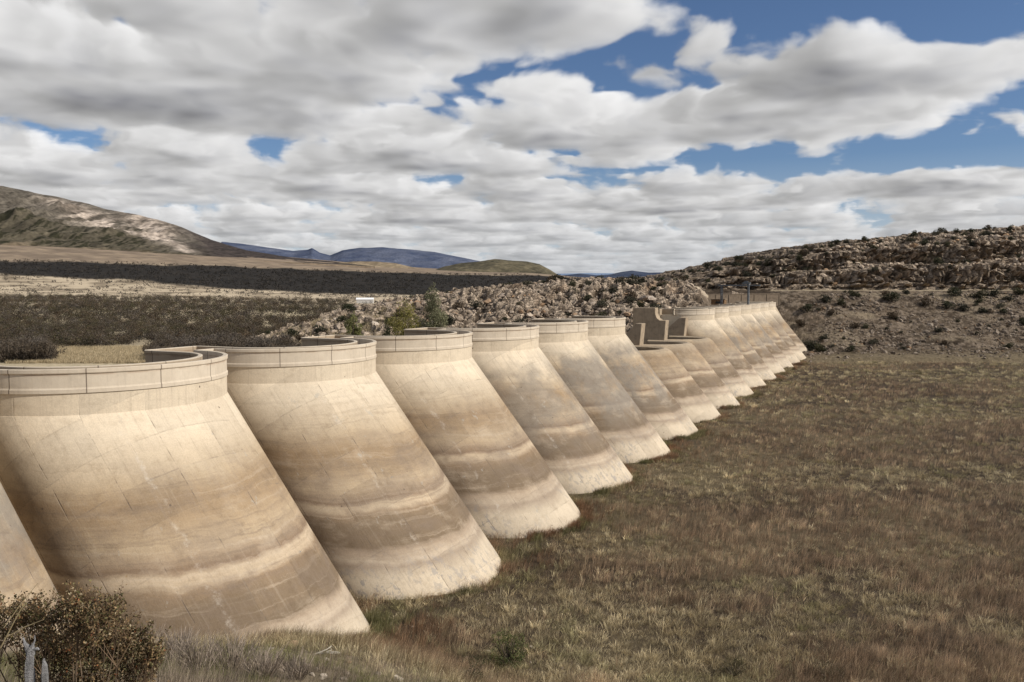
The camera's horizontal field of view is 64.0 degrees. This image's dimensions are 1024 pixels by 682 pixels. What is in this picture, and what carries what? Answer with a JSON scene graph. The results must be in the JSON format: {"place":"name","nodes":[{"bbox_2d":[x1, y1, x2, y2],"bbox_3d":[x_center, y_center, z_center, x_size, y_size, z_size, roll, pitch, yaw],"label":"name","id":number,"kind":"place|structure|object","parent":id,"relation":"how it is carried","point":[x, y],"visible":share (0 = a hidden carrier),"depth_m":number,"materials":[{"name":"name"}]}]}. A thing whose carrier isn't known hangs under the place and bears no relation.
{"place":"outdoors","nodes":[
{"label":"outdoors","id":0,"kind":"place"},
{"bbox_2d":[164,627,203,652],"bbox_3d":[-14.498,13.227,35.986,2.096,1.220,1.855,0,4,0],"label":"dry brush","id":1,"kind":"object","parent":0,"point":[197,633],"visible":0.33,"depth_m":36.21,"materials":[{"name":"brown plant"}]},
{"bbox_2d":[0,186,374,267],"bbox_3d":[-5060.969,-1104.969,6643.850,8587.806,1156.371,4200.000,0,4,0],"label":"mountain","id":2,"kind":"structure","parent":0,"point":[28,218],"depth_m":5861.53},
{"bbox_2d":[221,242,477,268],"bbox_3d":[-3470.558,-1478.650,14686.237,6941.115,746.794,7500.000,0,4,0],"label":"mountain","id":3,"kind":"structure","parent":0,"point":[419,258],"depth_m":14457.24,"materials":[{"name":"blue stone"}]},
{"bbox_2d":[340,261,416,268],"bbox_3d":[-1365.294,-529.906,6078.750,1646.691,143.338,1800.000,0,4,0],"label":"hill","id":4,"kind":"structure","parent":0,"point":[380,264],"depth_m":6214.48,"materials":[{"name":"brown soil"}]},
{"bbox_2d":[436,259,555,274],"bbox_3d":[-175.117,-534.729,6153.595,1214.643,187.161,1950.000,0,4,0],"label":"hill","id":5,"kind":"structure","parent":0,"point":[500,265],"depth_m":6006.66,"materials":[{"name":"plant"}]},
{"bbox_2d":[0,245,1023,681],"bbox_3d":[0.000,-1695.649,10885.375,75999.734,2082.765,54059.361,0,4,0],"label":"ground","id":6,"kind":"structure","parent":0,"point":[54,255],"depth_m":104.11,"materials":[{"name":"brown plant"}]},
{"bbox_2d":[0,341,22,360],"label":"scrub bush","id":7,"kind":"object","parent":6,"relation":"on","point":[3,353],"visible":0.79,"depth_m":205.44,"materials":[{"name":"brown plant"}]},
{"bbox_2d":[0,340,25,359],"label":"scrub bush","id":8,"kind":"object","parent":6,"relation":"on","point":[12,350],"visible":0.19,"depth_m":208.58,"materials":[{"name":"brown plant"}]},
{"bbox_2d":[9,345,34,360],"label":"scrub bush","id":9,"kind":"object","parent":6,"relation":"on","point":[16,351],"visible":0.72,"depth_m":204.14,"materials":[{"name":"brown plant"}]},
{"bbox_2d":[14,336,51,360],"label":"scrub bush","id":10,"kind":"object","parent":6,"relation":"on","point":[31,347],"visible":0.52,"depth_m":205.12,"materials":[{"name":"brown plant"}]},
{"bbox_2d":[17,338,52,359],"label":"scrub bush","id":11,"kind":"object","parent":6,"relation":"on","point":[30,350],"visible":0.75,"depth_m":203.34,"materials":[{"name":"brown plant"}]},
{"bbox_2d":[23,635,48,681],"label":"dead stump","id":12,"kind":"object","parent":6,"relation":"on","point":[31,649],"visible":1,"depth_m":6.45,"materials":[{"name":"grey wood"}]},
{"bbox_2d":[28,337,56,360],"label":"scrub bush","id":13,"kind":"object","parent":6,"relation":"on","point":[43,349],"visible":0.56,"depth_m":205.46,"materials":[{"name":"brown plant"}]},
{"bbox_2d":[33,341,66,360],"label":"scrub bush","id":14,"kind":"object","parent":6,"relation":"on","point":[47,347],"visible":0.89,"depth_m":205.20,"materials":[{"name":"brown plant"}]},
{"bbox_2d":[0,575,171,681],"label":"leafy shrub","id":15,"kind":"object","parent":6,"relation":"on","point":[79,643],"visible":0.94,"depth_m":8.15,"materials":[{"name":"green plant"}]},
{"bbox_2d":[141,339,162,350],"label":"scrub bush","id":16,"kind":"object","parent":6,"relation":"on","point":[152,343],"visible":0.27,"depth_m":217.42,"materials":[{"name":"brown plant"}]},
{"bbox_2d":[138,619,170,641],"bbox_3d":[-22.042,18.002,50.200,2.365,1.689,2.028,-2,4,-34],"label":"dry brush","id":17,"kind":"object","parent":6,"relation":"on","point":[160,635],"visible":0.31,"depth_m":50.23,"materials":[{"name":"brown plant"}]},
{"bbox_2d":[143,343,165,354],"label":"scrub bush","id":18,"kind":"object","parent":6,"relation":"on","point":[146,347],"visible":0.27,"depth_m":206.57,"materials":[{"name":"brown plant"}]},
{"bbox_2d":[149,339,176,346],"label":"scrub bush","id":19,"kind":"object","parent":6,"relation":"on","point":[169,341],"visible":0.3,"depth_m":217.70,"materials":[{"name":"brown plant"}]},
{"bbox_2d":[146,622,196,666],"bbox_3d":[-12.442,11.138,29.707,2.021,1.438,2.142,0,4,0],"label":"dry brush","id":20,"kind":"object","parent":6,"relation":"on","point":[169,644],"visible":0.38,"depth_m":29.88,"materials":[{"name":"brown plant"}]},
{"bbox_2d":[173,332,193,343],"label":"scrub bush","id":21,"kind":"object","parent":6,"relation":"on","point":[183,335],"visible":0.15,"depth_m":218.67,"materials":[{"name":"brown plant"}]},
{"bbox_2d":[174,336,195,346],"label":"scrub bush","id":22,"kind":"object","parent":6,"relation":"on","point":[185,339],"visible":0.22,"depth_m":208.27,"materials":[{"name":"brown plant"}]},
{"bbox_2d":[170,623,228,672],"bbox_3d":[-10.285,10.178,26.854,1.860,1.526,1.820,-3,5,-40],"label":"dry brush","id":23,"kind":"object","parent":6,"relation":"on","point":[188,653],"visible":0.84,"depth_m":26.82,"materials":[{"name":"brown plant"}]},
{"bbox_2d":[187,334,219,345],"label":"scrub bush","id":24,"kind":"object","parent":6,"relation":"on","point":[197,343],"visible":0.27,"depth_m":209.05,"materials":[{"name":"brown plant"}]},
{"bbox_2d":[206,336,225,345],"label":"scrub bush","id":25,"kind":"object","parent":6,"relation":"on","point":[214,342],"visible":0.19,"depth_m":210.50,"materials":[{"name":"brown plant"}]},
{"bbox_2d":[211,330,225,341],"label":"scrub bush","id":26,"kind":"object","parent":6,"relation":"on","point":[217,333],"visible":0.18,"depth_m":225.54,"materials":[{"name":"brown plant"}]},
{"bbox_2d":[199,624,266,668],"bbox_3d":[-9.864,10.949,29.016,2.354,1.406,2.146,0,4,0],"label":"dry brush","id":27,"kind":"object","parent":6,"relation":"on","point":[233,650],"visible":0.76,"depth_m":29.05,"materials":[{"name":"brown plant"}]},
{"bbox_2d":[223,341,248,346],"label":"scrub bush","id":28,"kind":"object","parent":6,"relation":"on","point":[241,345],"visible":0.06,"depth_m":206.18,"materials":[{"name":"brown plant"}]},
{"bbox_2d":[230,337,260,346],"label":"scrub bush","id":29,"kind":"object","parent":6,"relation":"on","point":[240,340],"visible":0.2,"depth_m":208.88,"materials":[{"name":"brown plant"}]},
{"bbox_2d":[242,335,263,346],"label":"scrub bush","id":30,"kind":"object","parent":6,"relation":"on","point":[255,342],"visible":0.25,"depth_m":207.33,"materials":[{"name":"brown plant"}]},
{"bbox_2d":[232,642,288,678],"bbox_3d":[-8.190,10.597,26.966,1.799,1.048,1.810,0,4,0],"label":"dry brush","id":31,"kind":"object","parent":6,"relation":"on","point":[267,663],"visible":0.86,"depth_m":26.95,"materials":[{"name":"brown plant"}]},
{"bbox_2d":[257,335,277,346],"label":"scrub bush","id":32,"kind":"object","parent":6,"relation":"on","point":[268,341],"visible":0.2,"depth_m":212.07,"materials":[{"name":"brown plant"}]},
{"bbox_2d":[262,337,275,346],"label":"scrub bush","id":33,"kind":"object","parent":6,"relation":"on","point":[269,340],"visible":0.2,"depth_m":209.03,"materials":[{"name":"brown plant"}]},
{"bbox_2d":[274,331,300,346],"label":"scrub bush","id":34,"kind":"object","parent":6,"relation":"on","point":[285,337],"visible":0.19,"depth_m":227.71,"materials":[{"name":"brown plant"}]},
{"bbox_2d":[275,337,301,346],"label":"scrub bush","id":35,"kind":"object","parent":6,"relation":"on","point":[289,343],"visible":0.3,"depth_m":220.02,"materials":[{"name":"brown plant"}]},
{"bbox_2d":[0,258,584,346],"bbox_3d":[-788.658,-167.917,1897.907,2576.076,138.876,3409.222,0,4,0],"label":"scrubland","id":36,"kind":"structure","parent":6,"relation":"on","point":[105,335],"depth_m":525.43,"materials":[{"name":"brown plant"}]},
{"bbox_2d":[277,647,313,679],"bbox_3d":[-7.261,10.908,27.458,1.423,0.916,1.418,-2,4,-34],"label":"dry brush","id":37,"kind":"object","parent":6,"relation":"on","point":[294,667],"visible":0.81,"depth_m":27.34,"materials":[{"name":"brown plant"}]},
{"bbox_2d":[314,646,338,654],"bbox_3d":[-9.082,15.135,39.880,1.389,0.364,0.369,-2,4,-24],"label":"fallen branch","id":38,"kind":"object","parent":6,"relation":"on","point":[319,653],"visible":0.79,"depth_m":39.86,"materials":[{"name":"grey wood"}]},
{"bbox_2d":[68,593,590,681],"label":"stones","id":39,"kind":"object","parent":6,"relation":"on","point":[325,675],"visible":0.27,"depth_m":39.10,"materials":[{"name":"grey stone"}]},
{"bbox_2d":[356,298,373,302],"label":"farm shed","id":40,"kind":"structure","parent":6,"relation":"on","point":[362,300],"depth_m":894.17,"materials":[{"name":"paint"}]},
{"bbox_2d":[0,301,807,652],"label":"dam","id":41,"kind":"structure","parent":6,"relation":"on","point":[310,481],"depth_m":75.38,"materials":[{"name":"concrete"}]},
{"bbox_2d":[718,281,760,304],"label":"gantry","id":42,"kind":"object","parent":41,"relation":"on","point":[744,282],"visible":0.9,"depth_m":310.93,"materials":[{"name":"metal"}]},
{"bbox_2d":[456,654,485,680],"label":"green shrub","id":43,"kind":"object","parent":6,"relation":"on","point":[480,674],"visible":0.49,"depth_m":51.89,"materials":[{"name":"green plant"}]},
{"bbox_2d":[490,627,528,667],"bbox_3d":[-0.292,22.206,59.112,2.831,2.605,2.707,3,4,35],"label":"green shrub","id":44,"kind":"object","parent":6,"relation":"on","point":[509,656],"visible":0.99,"depth_m":59.13,"materials":[{"name":"green plant"}]},
{"bbox_2d":[718,655,747,680],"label":"green shrub","id":45,"kind":"object","parent":6,"relation":"on","point":[738,664],"visible":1,"depth_m":58.29,"materials":[{"name":"green plant"}]},
{"bbox_2d":[811,655,846,681],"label":"green shrub","id":46,"kind":"object","parent":6,"relation":"on","point":[827,666],"visible":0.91,"depth_m":58.05,"materials":[{"name":"green plant"}]},
{"bbox_2d":[0,0,1023,273],"label":"sky","id":47,"kind":"structure","parent":0,"point":[560,136],"materials":[{"name":"white"}]},
{"bbox_2d":[558,273,613,274],"bbox_3d":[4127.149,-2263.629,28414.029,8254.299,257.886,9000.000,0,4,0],"label":"distant range","id":48,"kind":"structure","parent":0,"point":[587,273],"depth_m":29112.21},
{"bbox_2d":[563,271,662,277],"bbox_3d":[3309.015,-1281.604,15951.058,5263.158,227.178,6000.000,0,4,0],"label":"blue ridge","id":49,"kind":"structure","parent":0,"point":[625,274],"depth_m":15419.44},
{"bbox_2d":[258,227,1023,363],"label":"rocky hillside","id":50,"kind":"structure","parent":0,"point":[794,290],"depth_m":382.29,"materials":[{"name":"stone"}]},
{"bbox_2d":[285,328,299,336],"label":"ridge shrub","id":51,"kind":"object","parent":50,"relation":"on","point":[291,332],"visible":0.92,"depth_m":268.49,"materials":[{"name":"green plant"}]},
{"bbox_2d":[312,324,327,333],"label":"ridge shrub","id":52,"kind":"object","parent":50,"relation":"on","point":[317,329],"visible":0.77,"depth_m":270.35,"materials":[{"name":"green plant"}]},
{"bbox_2d":[336,315,347,322],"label":"ridge shrub","id":53,"kind":"object","parent":50,"relation":"on","point":[342,317],"visible":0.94,"depth_m":281.65,"materials":[{"name":"green plant"}]},
{"bbox_2d":[342,304,356,312],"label":"ridge shrub","id":54,"kind":"object","parent":50,"relation":"on","point":[350,307],"visible":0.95,"depth_m":305.54,"materials":[{"name":"green plant"}]},
{"bbox_2d":[343,311,362,334],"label":"green tree","id":55,"kind":"object","parent":50,"relation":"on","point":[349,323],"visible":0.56,"depth_m":232.43,"materials":[{"name":"green plant"}]},
{"bbox_2d":[381,317,392,335],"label":"dark tree","id":56,"kind":"object","parent":50,"relation":"on","point":[387,330],"visible":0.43,"depth_m":236.25,"materials":[{"name":"green plant"}]},
{"bbox_2d":[383,300,421,335],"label":"broad tree","id":57,"kind":"object","parent":50,"relation":"on","point":[399,321],"visible":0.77,"depth_m":241.88,"materials":[{"name":"green plant"}]},
{"bbox_2d":[415,282,448,327],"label":"tall tree","id":58,"kind":"object","parent":50,"relation":"on","point":[436,317],"visible":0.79,"depth_m":245.00,"materials":[{"name":"green plant"}]},
{"bbox_2d":[443,314,455,324],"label":"ridge shrub","id":59,"kind":"object","parent":50,"relation":"on","point":[450,319],"visible":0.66,"depth_m":266.71,"materials":[{"name":"green plant"}]},
{"bbox_2d":[452,302,464,309],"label":"ridge shrub","id":60,"kind":"object","parent":50,"relation":"on","point":[459,306],"visible":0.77,"depth_m":288.90,"materials":[{"name":"green plant"}]},
{"bbox_2d":[470,299,484,308],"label":"ridge shrub","id":61,"kind":"object","parent":50,"relation":"on","point":[475,305],"visible":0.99,"depth_m":285.51,"materials":[{"name":"green plant"}]},
{"bbox_2d":[513,317,526,322],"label":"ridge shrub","id":62,"kind":"object","parent":50,"relation":"on","point":[521,319],"visible":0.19,"depth_m":266.52,"materials":[{"name":"green plant"}]},
{"bbox_2d":[545,274,566,281],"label":"ridge tree","id":63,"kind":"object","parent":50,"relation":"on","point":[559,276],"visible":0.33,"depth_m":318.82,"materials":[{"name":"green plant"}]},
{"bbox_2d":[567,280,576,286],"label":"ridge shrub","id":64,"kind":"object","parent":50,"relation":"on","point":[573,283],"visible":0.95,"depth_m":302.89,"materials":[{"name":"green plant"}]},
{"bbox_2d":[582,294,592,301],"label":"ridge shrub","id":65,"kind":"object","parent":50,"relation":"on","point":[586,297],"visible":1,"depth_m":284.17,"materials":[{"name":"green plant"}]},
{"bbox_2d":[594,311,606,315],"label":"ridge shrub","id":66,"kind":"object","parent":50,"relation":"on","point":[600,313],"visible":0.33,"depth_m":268.40,"materials":[{"name":"green plant"}]},
{"bbox_2d":[595,300,608,307],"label":"ridge shrub","id":67,"kind":"object","parent":50,"relation":"on","point":[603,304],"visible":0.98,"depth_m":277.50,"materials":[{"name":"green plant"}]},
{"bbox_2d":[608,285,617,292],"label":"ridge shrub","id":68,"kind":"object","parent":50,"relation":"on","point":[612,289],"visible":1,"depth_m":290.74,"materials":[{"name":"green plant"}]},
{"bbox_2d":[613,277,626,284],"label":"ridge shrub","id":69,"kind":"object","parent":50,"relation":"on","point":[618,279],"visible":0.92,"depth_m":298.60,"materials":[{"name":"green plant"}]},
{"bbox_2d":[622,296,635,303],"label":"ridge shrub","id":70,"kind":"object","parent":50,"relation":"on","point":[629,299],"visible":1,"depth_m":281.88,"materials":[{"name":"green plant"}]},
{"bbox_2d":[625,291,636,298],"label":"ridge shrub","id":71,"kind":"object","parent":50,"relation":"on","point":[630,293],"visible":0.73,"depth_m":285.44,"materials":[{"name":"green plant"}]},
{"bbox_2d":[627,279,641,284],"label":"ridge shrub","id":72,"kind":"object","parent":50,"relation":"on","point":[632,282],"visible":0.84,"depth_m":301.28,"materials":[{"name":"green plant"}]},
{"bbox_2d":[635,299,644,306],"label":"ridge shrub","id":73,"kind":"object","parent":50,"relation":"on","point":[639,303],"visible":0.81,"depth_m":276.60,"materials":[{"name":"green plant"}]},
{"bbox_2d":[633,275,647,283],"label":"ridge shrub","id":74,"kind":"object","parent":50,"relation":"on","point":[642,280],"visible":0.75,"depth_m":307.39,"materials":[{"name":"green plant"}]},
{"bbox_2d":[648,302,663,308],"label":"ridge shrub","id":75,"kind":"object","parent":50,"relation":"on","point":[653,305],"visible":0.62,"depth_m":276.69,"materials":[{"name":"green plant"}]},
{"bbox_2d":[318,225,1023,362],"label":"boulder rubble","id":76,"kind":"object","parent":50,"relation":"on","point":[548,301],"visible":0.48,"depth_m":364.13,"materials":[{"name":"stone"}]},
{"bbox_2d":[710,299,726,304],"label":"control hut","id":77,"kind":"object","parent":50,"relation":"on","point":[715,301],"visible":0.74,"depth_m":326.87,"materials":[{"name":"paint"}]},
{"bbox_2d":[707,293,779,305],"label":"retaining wall","id":78,"kind":"structure","parent":50,"relation":"on","point":[733,298],"depth_m":386.31,"materials":[{"name":"concrete"}]},
{"bbox_2d":[741,270,752,276],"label":"hill shrub","id":79,"kind":"object","parent":50,"relation":"on","point":[747,273],"visible":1,"depth_m":427.51,"materials":[{"name":"green plant"}]},
{"bbox_2d":[796,319,805,326],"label":"bank shrub","id":80,"kind":"object","parent":50,"relation":"on","point":[800,322],"visible":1,"depth_m":377.36,"materials":[{"name":"green plant"}]},
{"bbox_2d":[799,249,809,255],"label":"hill shrub","id":81,"kind":"object","parent":50,"relation":"on","point":[803,252],"visible":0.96,"depth_m":442.76,"materials":[{"name":"green plant"}]},
{"bbox_2d":[799,304,813,311],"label":"bank shrub","id":82,"kind":"object","parent":50,"relation":"on","point":[807,306],"visible":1,"depth_m":384.03,"materials":[{"name":"green plant"}]},
{"bbox_2d":[802,339,813,346],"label":"bank shrub","id":83,"kind":"object","parent":50,"relation":"on","point":[806,343],"visible":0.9,"depth_m":357.46,"materials":[{"name":"green plant"}]},
{"bbox_2d":[807,341,818,348],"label":"bank shrub","id":84,"kind":"object","parent":50,"relation":"on","point":[812,346],"visible":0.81,"depth_m":355.46,"materials":[{"name":"green plant"}]},
{"bbox_2d":[814,343,825,351],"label":"bank shrub","id":85,"kind":"object","parent":50,"relation":"on","point":[820,348],"visible":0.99,"depth_m":349.86,"materials":[{"name":"green plant"}]},
{"bbox_2d":[818,294,831,302],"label":"bank shrub","id":86,"kind":"object","parent":50,"relation":"on","point":[827,299],"visible":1,"depth_m":390.90,"materials":[{"name":"green plant"}]},
{"bbox_2d":[826,309,837,315],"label":"bank shrub","id":87,"kind":"object","parent":50,"relation":"on","point":[831,312],"visible":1,"depth_m":379.31,"materials":[{"name":"green plant"}]},
{"bbox_2d":[836,298,845,304],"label":"bank shrub","id":88,"kind":"object","parent":50,"relation":"on","point":[841,302],"visible":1,"depth_m":388.58,"materials":[{"name":"green plant"}]},
{"bbox_2d":[848,289,859,296],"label":"bank shrub","id":89,"kind":"object","parent":50,"relation":"on","point":[853,293],"visible":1,"depth_m":396.83,"materials":[{"name":"green plant"}]},
{"bbox_2d":[850,322,860,328],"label":"bank shrub","id":90,"kind":"object","parent":50,"relation":"on","point":[856,325],"visible":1,"depth_m":367.91,"materials":[{"name":"green plant"}]},
{"bbox_2d":[869,338,879,344],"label":"bank shrub","id":91,"kind":"object","parent":50,"relation":"on","point":[871,341],"visible":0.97,"depth_m":352.21,"materials":[{"name":"green plant"}]},
{"bbox_2d":[885,291,900,301],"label":"bank shrub","id":92,"kind":"object","parent":50,"relation":"on","point":[892,296],"visible":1,"depth_m":390.67,"materials":[{"name":"green plant"}]},
{"bbox_2d":[887,312,898,318],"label":"bank shrub","id":93,"kind":"object","parent":50,"relation":"on","point":[892,315],"visible":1,"depth_m":376.34,"materials":[{"name":"green plant"}]},
{"bbox_2d":[904,236,916,241],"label":"hill shrub","id":94,"kind":"object","parent":50,"relation":"on","point":[912,239],"visible":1,"depth_m":449.19,"materials":[{"name":"green plant"}]},
{"bbox_2d":[919,297,933,305],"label":"bank shrub","id":95,"kind":"object","parent":50,"relation":"on","point":[924,301],"visible":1,"depth_m":386.93,"materials":[{"name":"green plant"}]},
{"bbox_2d":[933,257,943,264],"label":"hill shrub","id":96,"kind":"object","parent":50,"relation":"on","point":[938,260],"visible":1,"depth_m":425.56,"materials":[{"name":"green plant"}]},
{"bbox_2d":[934,326,943,332],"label":"bank shrub","id":97,"kind":"object","parent":50,"relation":"on","point":[938,329],"visible":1,"depth_m":360.19,"materials":[{"name":"green plant"}]},
{"bbox_2d":[941,300,955,308],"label":"bank shrub","id":98,"kind":"object","parent":50,"relation":"on","point":[947,304],"visible":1,"depth_m":383.78,"materials":[{"name":"green plant"}]},
{"bbox_2d":[947,287,961,296],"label":"bank shrub","id":99,"kind":"object","parent":50,"relation":"on","point":[954,291],"visible":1,"depth_m":396.63,"materials":[{"name":"green plant"}]},
{"bbox_2d":[956,303,970,310],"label":"bank shrub","id":100,"kind":"object","parent":50,"relation":"on","point":[964,307],"visible":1,"depth_m":381.96,"materials":[{"name":"green plant"}]},
{"bbox_2d":[969,289,988,298],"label":"bank shrub","id":101,"kind":"object","parent":50,"relation":"on","point":[979,293],"visible":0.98,"depth_m":395.01,"materials":[{"name":"green plant"}]},
{"bbox_2d":[977,307,986,312],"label":"bank shrub","id":102,"kind":"object","parent":50,"relation":"on","point":[981,310],"visible":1,"depth_m":378.85,"materials":[{"name":"green plant"}]},
{"bbox_2d":[988,288,1000,296],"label":"bank shrub","id":103,"kind":"object","parent":50,"relation":"on","point":[995,292],"visible":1,"depth_m":397.19,"materials":[{"name":"green plant"}]},
{"bbox_2d":[1002,294,1014,301],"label":"bank shrub","id":104,"kind":"object","parent":50,"relation":"on","point":[1006,298],"visible":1,"depth_m":391.08,"materials":[{"name":"green plant"}]},
{"bbox_2d":[1012,287,1023,294],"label":"bank shrub","id":105,"kind":"object","parent":50,"relation":"on","point":[1016,290],"visible":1,"depth_m":398.13,"materials":[{"name":"green plant"}]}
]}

